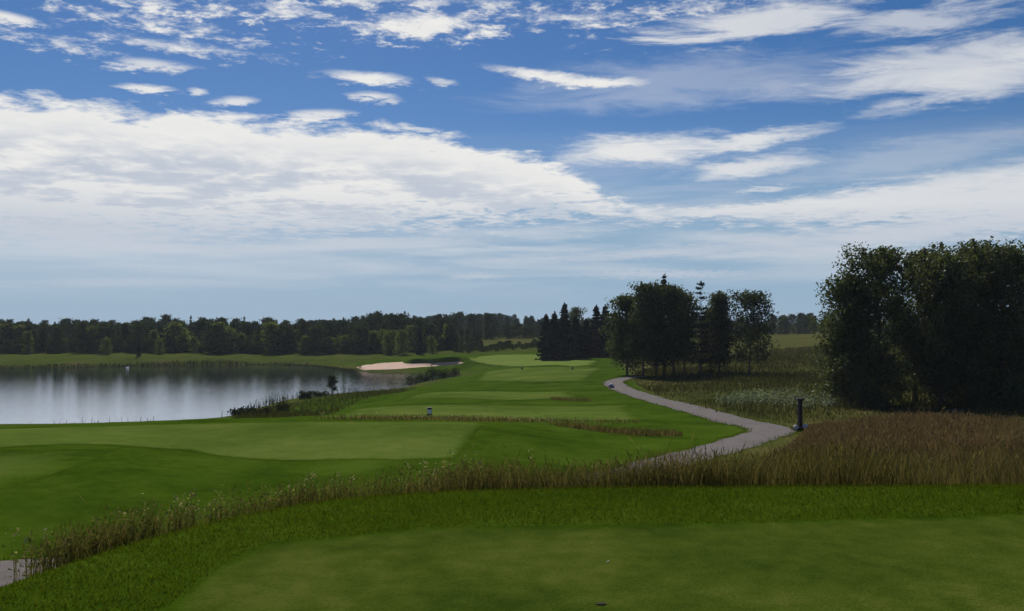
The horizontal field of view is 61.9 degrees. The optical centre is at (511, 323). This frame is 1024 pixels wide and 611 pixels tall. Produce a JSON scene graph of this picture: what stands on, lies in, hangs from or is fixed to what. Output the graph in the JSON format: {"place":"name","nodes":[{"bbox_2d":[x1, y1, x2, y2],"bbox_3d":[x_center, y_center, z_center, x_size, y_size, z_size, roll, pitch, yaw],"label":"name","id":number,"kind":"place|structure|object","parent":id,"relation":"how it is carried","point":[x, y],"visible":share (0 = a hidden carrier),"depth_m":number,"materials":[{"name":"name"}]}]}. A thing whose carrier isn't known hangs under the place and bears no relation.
{"place":"outdoors","nodes":[
{"label":"outdoors","id":0,"kind":"place"},
{"bbox_2d":[0,364,455,423],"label":"water","id":1,"kind":"structure","parent":0,"point":[57,395],"depth_m":104.67,"materials":[{"name":"grey liquid"}]},
{"bbox_2d":[0,376,795,586],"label":"path","id":2,"kind":"structure","parent":0,"point":[761,431],"depth_m":35.12,"materials":[{"name":"concrete"}]},
{"bbox_2d":[0,324,1023,610],"bbox_3d":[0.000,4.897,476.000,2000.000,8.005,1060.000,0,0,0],"label":"ground","id":3,"kind":"structure","parent":0,"point":[128,476],"depth_m":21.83,"materials":[{"name":"plant"}]},
{"bbox_2d":[0,323,11,350],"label":"leafy tree","id":4,"kind":"object","parent":3,"relation":"on","point":[2,327],"visible":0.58,"depth_m":185.36,"materials":[{"name":"green plant"}]},
{"bbox_2d":[9,324,27,349],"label":"leafy tree","id":5,"kind":"object","parent":3,"relation":"on","point":[20,328],"visible":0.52,"depth_m":184.91,"materials":[{"name":"green plant"}]},
{"bbox_2d":[21,331,34,353],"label":"leafy tree","id":6,"kind":"object","parent":3,"relation":"on","point":[27,339],"visible":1,"depth_m":178.71,"materials":[{"name":"green plant"}]},
{"bbox_2d":[30,329,40,351],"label":"leafy tree","id":7,"kind":"object","parent":3,"relation":"on","point":[34,332],"visible":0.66,"depth_m":183.67,"materials":[{"name":"green plant"}]},
{"bbox_2d":[47,325,65,349],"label":"leafy tree","id":8,"kind":"object","parent":3,"relation":"on","point":[59,333],"visible":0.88,"depth_m":182.66,"materials":[{"name":"green plant"}]},
{"bbox_2d":[0,449,115,489],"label":"tee","id":9,"kind":"object","parent":3,"relation":"on","point":[19,466],"visible":1,"depth_m":20.27,"materials":[{"name":"plant"}]},
{"bbox_2d":[73,322,87,352],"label":"leafy tree","id":10,"kind":"object","parent":3,"relation":"on","point":[80,329],"visible":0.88,"depth_m":180.49,"materials":[{"name":"green plant"}]},
{"bbox_2d":[84,325,100,352],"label":"leafy tree","id":11,"kind":"object","parent":3,"relation":"on","point":[91,328],"visible":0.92,"depth_m":180.39,"materials":[{"name":"green plant"}]},
{"bbox_2d":[92,321,112,351],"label":"leafy tree","id":12,"kind":"object","parent":3,"relation":"on","point":[103,323],"visible":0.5,"depth_m":180.82,"materials":[{"name":"green plant"}]},
{"bbox_2d":[99,337,111,353],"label":"leafy tree","id":13,"kind":"object","parent":3,"relation":"on","point":[106,340],"visible":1,"depth_m":173.88,"materials":[{"name":"green plant"}]},
{"bbox_2d":[91,324,124,352],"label":"leafy tree","id":14,"kind":"object","parent":3,"relation":"on","point":[109,329],"visible":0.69,"depth_m":180.21,"materials":[{"name":"green plant"}]},
{"bbox_2d":[122,320,152,352],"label":"leafy tree","id":15,"kind":"object","parent":3,"relation":"on","point":[139,326],"visible":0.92,"depth_m":180.22,"materials":[{"name":"green plant"}]},
{"bbox_2d":[136,336,140,356],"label":"spruce tree","id":16,"kind":"object","parent":3,"relation":"on","point":[138,348],"visible":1,"depth_m":167.93,"materials":[{"name":"green plant"}]},
{"bbox_2d":[148,329,159,351],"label":"leafy tree","id":17,"kind":"object","parent":3,"relation":"on","point":[154,335],"visible":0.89,"depth_m":179.04,"materials":[{"name":"green plant"}]},
{"bbox_2d":[154,339,167,353],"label":"leafy tree","id":18,"kind":"object","parent":3,"relation":"on","point":[159,345],"visible":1,"depth_m":174.79,"materials":[{"name":"green plant"}]},
{"bbox_2d":[165,336,173,351],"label":"leafy tree","id":19,"kind":"object","parent":3,"relation":"on","point":[169,347],"visible":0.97,"depth_m":180.37,"materials":[{"name":"green plant"}]},
{"bbox_2d":[161,321,192,351],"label":"leafy tree","id":20,"kind":"object","parent":3,"relation":"on","point":[176,331],"visible":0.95,"depth_m":181.77,"materials":[{"name":"green plant"}]},
{"bbox_2d":[1,359,360,370],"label":"sedge","id":21,"kind":"object","parent":3,"relation":"on","point":[275,363],"visible":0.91,"depth_m":160.12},
{"bbox_2d":[179,333,189,350],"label":"leafy tree","id":22,"kind":"object","parent":3,"relation":"on","point":[188,340],"visible":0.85,"depth_m":183.08,"materials":[{"name":"green plant"}]},
{"bbox_2d":[187,336,199,352],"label":"leafy tree","id":23,"kind":"object","parent":3,"relation":"on","point":[193,340],"visible":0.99,"depth_m":179.74,"materials":[{"name":"green plant"}]},
{"bbox_2d":[197,322,228,352],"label":"leafy tree","id":24,"kind":"object","parent":3,"relation":"on","point":[209,326],"visible":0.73,"depth_m":178.78,"materials":[{"name":"green plant"}]},
{"bbox_2d":[206,322,230,352],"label":"leafy tree","id":25,"kind":"object","parent":3,"relation":"on","point":[219,328],"visible":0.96,"depth_m":178.57,"materials":[{"name":"green plant"}]},
{"bbox_2d":[211,326,242,352],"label":"leafy tree","id":26,"kind":"object","parent":3,"relation":"on","point":[229,330],"visible":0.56,"depth_m":180.90,"materials":[{"name":"green plant"}]},
{"bbox_2d":[0,311,459,351],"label":"wood","id":27,"kind":"object","parent":3,"relation":"on","point":[376,321],"visible":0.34,"depth_m":191.57,"materials":[{"name":"green plant"}]},
{"bbox_2d":[0,334,459,353],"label":"undergrowth","id":28,"kind":"object","parent":3,"relation":"on","point":[9,344],"visible":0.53,"depth_m":181.00,"materials":[{"name":"green plant"}]},
{"bbox_2d":[227,406,246,416],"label":"shrub","id":29,"kind":"object","parent":3,"relation":"on","point":[235,411],"visible":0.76,"depth_m":67.71,"materials":[{"name":"green plant"}]},
{"bbox_2d":[235,332,247,352],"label":"leafy tree","id":30,"kind":"object","parent":3,"relation":"on","point":[240,338],"visible":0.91,"depth_m":182.50,"materials":[{"name":"green plant"}]},
{"bbox_2d":[0,422,484,459],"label":"back tee","id":31,"kind":"object","parent":3,"relation":"on","point":[340,440],"visible":0.99,"depth_m":26.64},
{"bbox_2d":[53,371,462,423],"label":"shore reeds","id":32,"kind":"object","parent":3,"relation":"on","point":[286,398],"visible":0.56,"depth_m":85.61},
{"bbox_2d":[249,404,276,414],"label":"shrub","id":33,"kind":"object","parent":3,"relation":"on","point":[263,410],"visible":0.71,"depth_m":65.76,"materials":[{"name":"green plant"}]},
{"bbox_2d":[258,321,286,353],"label":"leafy tree","id":34,"kind":"object","parent":3,"relation":"on","point":[271,325],"visible":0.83,"depth_m":180.50,"materials":[{"name":"green plant"}]},
{"bbox_2d":[267,328,290,353],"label":"leafy tree","id":35,"kind":"object","parent":3,"relation":"on","point":[278,332],"visible":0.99,"depth_m":179.75,"materials":[{"name":"green plant"}]},
{"bbox_2d":[272,397,295,411],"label":"shrub","id":36,"kind":"object","parent":3,"relation":"on","point":[281,407],"visible":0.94,"depth_m":68.71,"materials":[{"name":"green plant"}]},
{"bbox_2d":[280,325,298,351],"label":"leafy tree","id":37,"kind":"object","parent":3,"relation":"on","point":[287,328],"visible":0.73,"depth_m":182.62,"materials":[{"name":"green plant"}]},
{"bbox_2d":[296,389,311,398],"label":"shrub","id":38,"kind":"object","parent":3,"relation":"on","point":[305,395],"visible":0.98,"depth_m":83.80,"materials":[{"name":"green plant"}]},
{"bbox_2d":[298,335,312,353],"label":"leafy tree","id":39,"kind":"object","parent":3,"relation":"on","point":[303,342],"visible":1,"depth_m":178.87,"materials":[{"name":"green plant"}]},
{"bbox_2d":[306,324,327,352],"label":"leafy tree","id":40,"kind":"object","parent":3,"relation":"on","point":[317,330],"visible":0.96,"depth_m":180.97,"materials":[{"name":"green plant"}]},
{"bbox_2d":[311,390,331,396],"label":"shrub","id":41,"kind":"object","parent":3,"relation":"on","point":[317,393],"visible":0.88,"depth_m":87.64,"materials":[{"name":"green plant"}]},
{"bbox_2d":[233,386,415,418],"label":"bank weeds","id":42,"kind":"object","parent":3,"relation":"on","point":[291,413],"visible":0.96,"depth_m":67.24,"materials":[{"name":"plant"}]},
{"bbox_2d":[326,375,337,393],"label":"young tree","id":43,"kind":"object","parent":3,"relation":"on","point":[331,381],"visible":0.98,"depth_m":92.29,"materials":[{"name":"green plant"}]},
{"bbox_2d":[338,338,352,353],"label":"leafy tree","id":44,"kind":"object","parent":3,"relation":"on","point":[345,341],"visible":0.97,"depth_m":180.23,"materials":[{"name":"green plant"}]},
{"bbox_2d":[347,324,368,353],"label":"leafy tree","id":45,"kind":"object","parent":3,"relation":"on","point":[357,329],"visible":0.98,"depth_m":180.11,"materials":[{"name":"green plant"}]},
{"bbox_2d":[357,326,373,353],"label":"leafy tree","id":46,"kind":"object","parent":3,"relation":"on","point":[366,335],"visible":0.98,"depth_m":180.52,"materials":[{"name":"green plant"}]},
{"bbox_2d":[368,330,379,352],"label":"leafy tree","id":47,"kind":"object","parent":3,"relation":"on","point":[373,334],"visible":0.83,"depth_m":182.84,"materials":[{"name":"green plant"}]},
{"bbox_2d":[374,328,388,352],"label":"leafy tree","id":48,"kind":"object","parent":3,"relation":"on","point":[380,332],"visible":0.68,"depth_m":182.15,"materials":[{"name":"green plant"}]},
{"bbox_2d":[381,333,393,354],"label":"leafy tree","id":49,"kind":"object","parent":3,"relation":"on","point":[388,344],"visible":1,"depth_m":175.61,"materials":[{"name":"green plant"}]},
{"bbox_2d":[380,330,402,352],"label":"leafy tree","id":50,"kind":"object","parent":3,"relation":"on","point":[393,335],"visible":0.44,"depth_m":178.97,"materials":[{"name":"green plant"}]},
{"bbox_2d":[392,329,412,354],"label":"leafy tree","id":51,"kind":"object","parent":3,"relation":"on","point":[402,346],"visible":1,"depth_m":173.79,"materials":[{"name":"green plant"}]},
{"bbox_2d":[3,375,802,560],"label":"edge grass","id":52,"kind":"structure","parent":3,"relation":"on","point":[716,440],"depth_m":37.25,"materials":[{"name":"plant"}]},
{"bbox_2d":[400,325,416,350],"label":"leafy tree","id":53,"kind":"object","parent":3,"relation":"on","point":[409,329],"visible":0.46,"depth_m":184.64,"materials":[{"name":"green plant"}]},
{"bbox_2d":[357,361,461,369],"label":"bunker","id":54,"kind":"object","parent":3,"relation":"on","point":[392,365],"visible":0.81,"depth_m":147.56},
{"bbox_2d":[409,324,428,351],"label":"leafy tree","id":55,"kind":"object","parent":3,"relation":"on","point":[416,330],"visible":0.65,"depth_m":179.80,"materials":[{"name":"green plant"}]},
{"bbox_2d":[415,323,423,354],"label":"spruce tree","id":56,"kind":"object","parent":3,"relation":"on","point":[419,349],"visible":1,"depth_m":171.85,"materials":[{"name":"green plant"}]},
{"bbox_2d":[416,372,430,381],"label":"shrub","id":57,"kind":"object","parent":3,"relation":"on","point":[421,377],"visible":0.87,"depth_m":114.82,"materials":[{"name":"green plant"}]},
{"bbox_2d":[424,363,439,379],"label":"shrub","id":58,"kind":"object","parent":3,"relation":"on","point":[433,373],"visible":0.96,"depth_m":115.94,"materials":[{"name":"green plant"}]},
{"bbox_2d":[427,335,437,352],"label":"leafy tree","id":59,"kind":"object","parent":3,"relation":"on","point":[431,349],"visible":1,"depth_m":172.77,"materials":[{"name":"green plant"}]},
{"bbox_2d":[437,368,449,378],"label":"shrub","id":60,"kind":"object","parent":3,"relation":"on","point":[444,374],"visible":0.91,"depth_m":117.82,"materials":[{"name":"green plant"}]},
{"bbox_2d":[441,323,456,348],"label":"leafy tree","id":61,"kind":"object","parent":3,"relation":"on","point":[444,336],"visible":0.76,"depth_m":181.92,"materials":[{"name":"green plant"}]},
{"bbox_2d":[443,322,458,348],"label":"leafy tree","id":62,"kind":"object","parent":3,"relation":"on","point":[451,328],"visible":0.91,"depth_m":181.39,"materials":[{"name":"green plant"}]},
{"bbox_2d":[447,366,461,376],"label":"shrub","id":63,"kind":"object","parent":3,"relation":"on","point":[454,372],"visible":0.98,"depth_m":120.87,"materials":[{"name":"green plant"}]},
{"bbox_2d":[305,311,627,336],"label":"hill wood","id":64,"kind":"object","parent":3,"relation":"on","point":[478,321],"visible":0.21,"depth_m":261.43,"materials":[{"name":"green plant"}]},
{"bbox_2d":[322,411,627,421],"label":"daisies","id":65,"kind":"object","parent":3,"relation":"on","point":[478,417],"visible":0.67,"depth_m":39.40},
{"bbox_2d":[5,444,945,562],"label":"wildflowers","id":66,"kind":"object","parent":3,"relation":"on","point":[176,498],"visible":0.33,"depth_m":7.61,"materials":[{"name":"plant"}]},
{"bbox_2d":[318,404,637,419],"bbox_3d":[-1.616,4.926,47.040,18.134,1.871,22.458,0,0,0],"label":"forward tee","id":67,"kind":"object","parent":3,"relation":"on","point":[606,412],"visible":0.77,"depth_m":51.56,"materials":[{"name":"plant"}]},
{"bbox_2d":[423,323,543,352],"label":"brush","id":68,"kind":"object","parent":3,"relation":"on","point":[517,331],"visible":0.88,"depth_m":209.86,"materials":[{"name":"green plant"}]},
{"bbox_2d":[405,391,575,399],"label":"tee","id":69,"kind":"object","parent":3,"relation":"on","point":[497,395],"visible":0.94,"depth_m":66.89,"materials":[{"name":"plant"}]},
{"bbox_2d":[310,396,682,435],"bbox_3d":[-0.552,4.549,48.095,14.771,2.079,31.300,0,0,0],"label":"rough grass strip","id":70,"kind":"object","parent":3,"relation":"on","point":[634,431],"visible":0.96,"depth_m":35.72,"materials":[{"name":"plant"}]},
{"bbox_2d":[10,453,986,581],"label":"flower stalks","id":71,"kind":"object","parent":3,"relation":"on","point":[272,507],"visible":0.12,"depth_m":8.06,"materials":[{"name":"green plant"}]},
{"bbox_2d":[2,424,1023,580],"bbox_3d":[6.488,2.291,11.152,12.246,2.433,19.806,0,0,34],"label":"tall grass","id":72,"kind":"structure","parent":3,"relation":"on","point":[835,471],"depth_m":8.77,"materials":[{"name":"plant"}]},
{"bbox_2d":[467,354,597,366],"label":"fairway","id":73,"kind":"structure","parent":3,"relation":"on","point":[513,360],"depth_m":142.12,"materials":[{"name":"plant"}]},
{"bbox_2d":[475,367,600,381],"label":"fairway","id":74,"kind":"structure","parent":3,"relation":"on","point":[535,374],"depth_m":103.27,"materials":[{"name":"plant"}]},
{"bbox_2d":[534,314,551,359],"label":"spruce tree","id":75,"kind":"object","parent":3,"relation":"on","point":[545,323],"visible":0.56,"depth_m":142.68,"materials":[{"name":"green plant"}]},
{"bbox_2d":[539,311,567,360],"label":"spruce tree","id":76,"kind":"object","parent":3,"relation":"on","point":[554,338],"visible":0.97,"depth_m":140.53,"materials":[{"name":"green plant"}]},
{"bbox_2d":[552,302,572,359],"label":"spruce tree","id":77,"kind":"object","parent":3,"relation":"on","point":[564,323],"visible":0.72,"depth_m":141.51,"materials":[{"name":"green plant"}]},
{"bbox_2d":[563,316,588,359],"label":"spruce tree","id":78,"kind":"object","parent":3,"relation":"on","point":[575,349],"visible":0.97,"depth_m":139.45,"materials":[{"name":"green plant"}]},
{"bbox_2d":[567,306,589,332],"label":"leafy tree","id":79,"kind":"object","parent":3,"relation":"on","point":[575,311],"visible":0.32,"depth_m":149.60,"materials":[{"name":"green plant"}]},
{"bbox_2d":[580,318,594,356],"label":"spruce tree","id":80,"kind":"object","parent":3,"relation":"on","point":[585,329],"visible":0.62,"depth_m":142.53,"materials":[{"name":"green plant"}]},
{"bbox_2d":[166,514,1023,610],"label":"tee surface","id":81,"kind":"object","parent":3,"relation":"on","point":[490,574],"visible":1,"depth_m":5.53,"materials":[{"name":"plant"}]},
{"bbox_2d":[215,520,1023,610],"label":"tee grass","id":82,"kind":"structure","parent":81,"relation":"on","point":[664,557],"depth_m":5.59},
{"bbox_2d":[584,305,608,357],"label":"spruce tree","id":83,"kind":"object","parent":3,"relation":"on","point":[593,331],"visible":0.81,"depth_m":141.59,"materials":[{"name":"green plant"}]},
{"bbox_2d":[591,305,609,357],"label":"spruce tree","id":84,"kind":"object","parent":3,"relation":"on","point":[601,323],"visible":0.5,"depth_m":140.64,"materials":[{"name":"green plant"}]},
{"bbox_2d":[599,311,624,357],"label":"spruce tree","id":85,"kind":"object","parent":3,"relation":"on","point":[605,351],"visible":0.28,"depth_m":137.52,"materials":[{"name":"green plant"}]},
{"bbox_2d":[598,293,647,374],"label":"birch tree","id":86,"kind":"object","parent":3,"relation":"on","point":[623,303],"visible":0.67,"depth_m":91.53,"materials":[{"name":"green plant"}]},
{"bbox_2d":[621,280,676,375],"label":"birch tree","id":87,"kind":"object","parent":3,"relation":"on","point":[645,295],"visible":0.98,"depth_m":88.46,"materials":[{"name":"green plant"}]},
{"bbox_2d":[638,282,678,374],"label":"birch tree","id":88,"kind":"object","parent":3,"relation":"on","point":[653,325],"visible":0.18,"depth_m":89.74,"materials":[{"name":"green plant"}]},
{"bbox_2d":[649,273,677,372],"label":"spruce tree","id":89,"kind":"object","parent":3,"relation":"on","point":[663,363],"visible":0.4,"depth_m":89.84,"materials":[{"name":"green plant"}]},
{"bbox_2d":[647,283,697,373],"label":"birch tree","id":90,"kind":"object","parent":3,"relation":"on","point":[672,295],"visible":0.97,"depth_m":88.42,"materials":[{"name":"green plant"}]},
{"bbox_2d":[675,290,703,371],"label":"birch tree","id":91,"kind":"object","parent":3,"relation":"on","point":[689,300],"visible":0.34,"depth_m":91.20,"materials":[{"name":"green plant"}]},
{"bbox_2d":[684,281,713,374],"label":"spruce tree","id":92,"kind":"object","parent":3,"relation":"on","point":[700,344],"visible":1,"depth_m":87.91,"materials":[{"name":"green plant"}]},
{"bbox_2d":[696,309,731,369],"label":"birch tree","id":93,"kind":"object","parent":3,"relation":"on","point":[710,365],"visible":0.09,"depth_m":92.51,"materials":[{"name":"green plant"}]},
{"bbox_2d":[698,290,737,373],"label":"birch tree","id":94,"kind":"object","parent":3,"relation":"on","point":[718,307],"visible":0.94,"depth_m":89.30,"materials":[{"name":"green plant"}]},
{"bbox_2d":[719,288,784,372],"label":"birch tree","id":95,"kind":"object","parent":3,"relation":"on","point":[748,300],"visible":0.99,"depth_m":87.32,"materials":[{"name":"green plant"}]},
{"bbox_2d":[713,385,839,408],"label":"white flowers","id":96,"kind":"object","parent":3,"relation":"on","point":[807,400],"visible":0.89,"depth_m":52.82,"materials":[{"name":"plant"}]},
{"bbox_2d":[793,398,803,431],"bbox_3d":[12.015,3.845,35.600,0.492,1.432,0.393,0,0,-14],"label":"marker post","id":97,"kind":"object","parent":3,"relation":"on","point":[800,416],"visible":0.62,"depth_m":35.53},
{"bbox_2d":[609,312,1020,334],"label":"field wood","id":98,"kind":"object","parent":3,"relation":"on","point":[801,319],"visible":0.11,"depth_m":262.52,"materials":[{"name":"green plant"}]},
{"bbox_2d":[805,274,894,404],"bbox_3d":[20.577,1.091,52.031,4.527,8.283,4.973,0,0,0],"label":"aspen tree","id":99,"kind":"object","parent":3,"relation":"on","point":[843,295],"visible":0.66,"depth_m":51.44,"materials":[{"name":"green plant"}]},
{"bbox_2d":[812,241,940,403],"bbox_3d":[21.863,0.100,51.233,6.500,9.833,7.032,0,0,-32],"label":"aspen tree","id":100,"kind":"object","parent":3,"relation":"on","point":[876,265],"visible":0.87,"depth_m":50.19,"materials":[{"name":"green plant"}]},
{"bbox_2d":[760,406,1023,484],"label":"brown grass","id":101,"kind":"structure","parent":3,"relation":"on","point":[918,427],"depth_m":25.00,"materials":[{"name":"plant"}]},
{"bbox_2d":[869,243,967,401],"bbox_3d":[25.041,0.039,53.203,6.872,9.857,6.870,0,0,0],"label":"aspen tree","id":102,"kind":"object","parent":3,"relation":"on","point":[924,250],"visible":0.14,"depth_m":52.52,"materials":[{"name":"green plant"}]},
{"bbox_2d":[895,249,1001,405],"bbox_3d":[25.331,0.302,49.816,5.675,9.251,4.953,0,0,0],"label":"aspen tree","id":103,"kind":"object","parent":3,"relation":"on","point":[939,272],"visible":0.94,"depth_m":49.04,"materials":[{"name":"green plant"}]},
{"bbox_2d":[915,236,1023,401],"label":"aspen tree","id":104,"kind":"object","parent":3,"relation":"on","point":[963,246],"visible":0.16,"depth_m":50.70,"materials":[{"name":"green plant"}]},
{"bbox_2d":[939,239,1023,406],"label":"aspen tree","id":105,"kind":"object","parent":3,"relation":"on","point":[1004,294],"visible":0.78,"depth_m":49.17,"materials":[{"name":"green plant"}]},
{"bbox_2d":[985,252,1023,397],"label":"aspen tree","id":106,"kind":"object","parent":3,"relation":"on","point":[1021,357],"visible":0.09,"depth_m":51.50,"materials":[{"name":"green plant"}]},
{"bbox_2d":[0,0,1023,323],"label":"sky","id":107,"kind":"structure","parent":0,"point":[290,160],"materials":[{"name":"blue"}]},
{"bbox_2d":[764,419,840,458],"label":"verge grass","id":108,"kind":"structure","parent":0,"point":[815,429],"depth_m":30.66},
{"bbox_2d":[631,342,1023,424],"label":"meadow grass","id":109,"kind":"structure","parent":0,"point":[779,376],"depth_m":69.50,"materials":[{"name":"plant"}]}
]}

